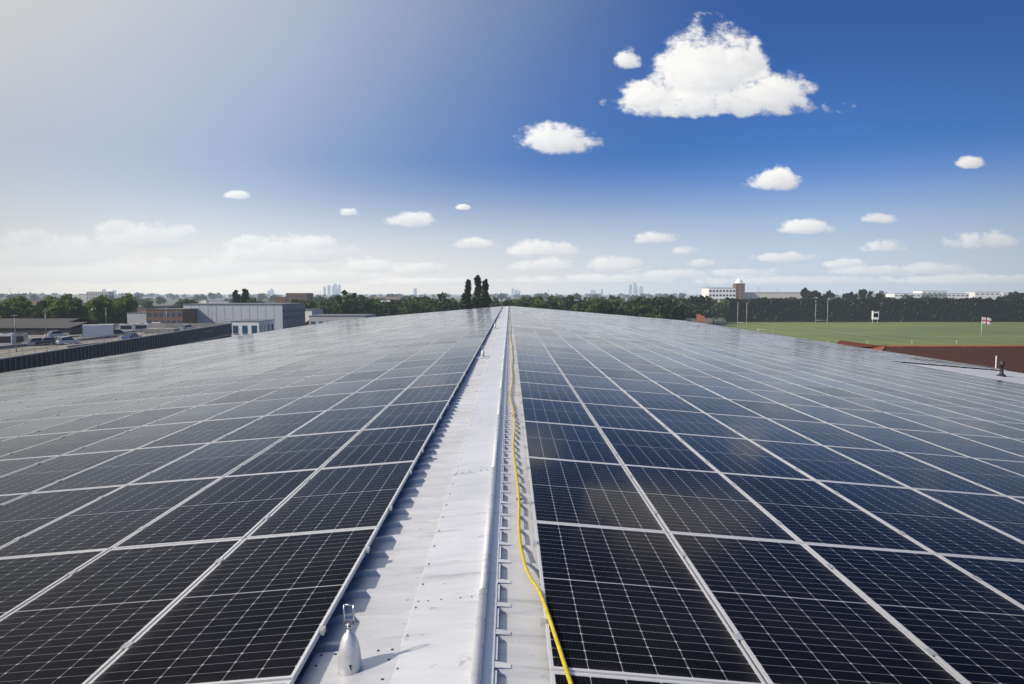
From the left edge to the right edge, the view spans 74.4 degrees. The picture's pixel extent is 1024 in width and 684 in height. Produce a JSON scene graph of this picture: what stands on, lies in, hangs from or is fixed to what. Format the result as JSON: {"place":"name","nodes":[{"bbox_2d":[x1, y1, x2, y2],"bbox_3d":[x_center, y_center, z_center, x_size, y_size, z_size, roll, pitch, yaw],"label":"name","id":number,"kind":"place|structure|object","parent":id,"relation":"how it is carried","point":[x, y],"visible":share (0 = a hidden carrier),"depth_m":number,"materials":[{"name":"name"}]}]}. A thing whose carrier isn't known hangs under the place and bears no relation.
{"place":"outdoors","nodes":[
{"label":"outdoors","id":0,"kind":"place"},
{"bbox_2d":[0,294,884,345],"bbox_3d":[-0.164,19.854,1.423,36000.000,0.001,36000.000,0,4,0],"label":"ground","id":1,"kind":"structure","parent":0,"point":[721,321],"depth_m":4670.48,"materials":[{"name":"green plant"}]},
{"bbox_2d":[0,292,138,323],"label":"trees","id":2,"kind":"object","parent":1,"relation":"on","point":[66,306],"visible":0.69,"depth_m":258.09,"materials":[{"name":"green plant"}]},
{"bbox_2d":[0,305,231,372],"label":"car park","id":3,"kind":"structure","parent":1,"relation":"on","point":[26,343],"depth_m":141.06,"materials":[{"name":"grey asphalt"}]},
{"bbox_2d":[232,289,248,302],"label":"trees","id":4,"kind":"object","parent":1,"relation":"on","point":[239,298],"visible":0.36,"depth_m":335.49,"materials":[{"name":"green plant"}]},
{"bbox_2d":[126,293,374,336],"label":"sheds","id":5,"kind":"object","parent":1,"relation":"on","point":[253,318],"visible":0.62,"depth_m":261.31,"materials":[{"name":"grey metal"}]},
{"bbox_2d":[0,290,885,300],"bbox_3d":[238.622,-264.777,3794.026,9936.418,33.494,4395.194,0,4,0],"label":"trees","id":6,"kind":"object","parent":1,"relation":"on","point":[500,296],"visible":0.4,"depth_m":2442.81,"materials":[{"name":"green plant"}]},
{"bbox_2d":[459,274,490,309],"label":"trees","id":7,"kind":"object","parent":1,"relation":"on","point":[483,298],"visible":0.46,"depth_m":259.92,"materials":[{"name":"green plant"}]},
{"bbox_2d":[1,277,1007,324],"bbox_3d":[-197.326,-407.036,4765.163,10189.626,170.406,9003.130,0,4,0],"label":"town","id":8,"kind":"object","parent":1,"relation":"on","point":[737,290],"visible":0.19,"depth_m":949.77,"materials":[{"name":"grey brick"}]},
{"bbox_2d":[6,291,1005,322],"bbox_3d":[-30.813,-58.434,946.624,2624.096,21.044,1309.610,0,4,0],"label":"town trees","id":9,"kind":"object","parent":1,"relation":"on","point":[451,304],"visible":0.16,"depth_m":595.16,"materials":[{"name":"green plant"}]},
{"bbox_2d":[290,290,722,323],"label":"tree belt","id":10,"kind":"object","parent":1,"relation":"on","point":[352,303],"visible":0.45,"depth_m":318.57,"materials":[{"name":"green plant"}]},
{"bbox_2d":[595,295,712,320],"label":"trees","id":11,"kind":"object","parent":1,"relation":"on","point":[679,310],"depth_m":289.59,"materials":[{"name":"green plant"}]},
{"bbox_2d":[724,287,1023,321],"bbox_3d":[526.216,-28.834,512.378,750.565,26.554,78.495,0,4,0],"label":"trees","id":12,"kind":"object","parent":1,"relation":"on","point":[805,293],"visible":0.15,"depth_m":538.99,"materials":[{"name":"green plant"}]},
{"bbox_2d":[725,296,1023,321],"bbox_3d":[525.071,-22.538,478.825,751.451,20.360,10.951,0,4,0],"label":"hedge","id":13,"kind":"object","parent":1,"relation":"on","point":[931,309],"visible":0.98,"depth_m":475.24,"materials":[{"name":"green plant"}]},
{"bbox_2d":[0,0,1023,293],"label":"sky","id":14,"kind":"structure","parent":0,"point":[147,146],"materials":[{"name":"blue"}]},
{"bbox_2d":[724,322,1023,344],"bbox_3d":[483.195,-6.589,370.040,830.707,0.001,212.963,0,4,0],"label":"sports field","id":15,"kind":"structure","parent":0,"point":[946,333],"depth_m":355.21,"materials":[{"name":"green plant"}]},
{"bbox_2d":[737,310,1023,376],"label":"track","id":16,"kind":"object","parent":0,"point":[1006,357],"visible":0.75,"depth_m":70.94,"materials":[{"name":"brown soil"}]},
{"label":"building","id":17,"kind":"object","parent":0,"visible":0},
{"bbox_2d":[294,306,1023,683],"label":"roof sheet","id":18,"kind":"object","parent":17,"relation":"on","point":[380,592],"visible":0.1,"depth_m":5.06,"materials":[{"name":"grey metal"}]},
{"bbox_2d":[299,307,503,683],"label":"anchors","id":19,"kind":"object","parent":18,"relation":"on","point":[350,661],"visible":0.96,"depth_m":3.43,"materials":[{"name":"metal"}]},
{"bbox_2d":[389,306,510,683],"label":"ridge","id":20,"kind":"structure","parent":18,"relation":"on","point":[452,629],"depth_m":4.59,"materials":[{"name":"grey metal"}]},
{"bbox_2d":[0,306,1023,683],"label":"solar array","id":21,"kind":"object","parent":18,"relation":"on","point":[714,504],"visible":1,"depth_m":6.63,"materials":[{"name":"black glass"}]},
{"bbox_2d":[510,317,572,683],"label":"cable","id":22,"kind":"object","parent":18,"relation":"on","point":[558,645],"visible":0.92,"depth_m":4.32,"materials":[{"name":"yellow plastic"}]},
{"bbox_2d":[895,361,999,370],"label":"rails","id":23,"kind":"object","parent":18,"relation":"on","point":[952,366],"visible":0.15,"depth_m":35.53,"materials":[{"name":"grey"}]}
]}

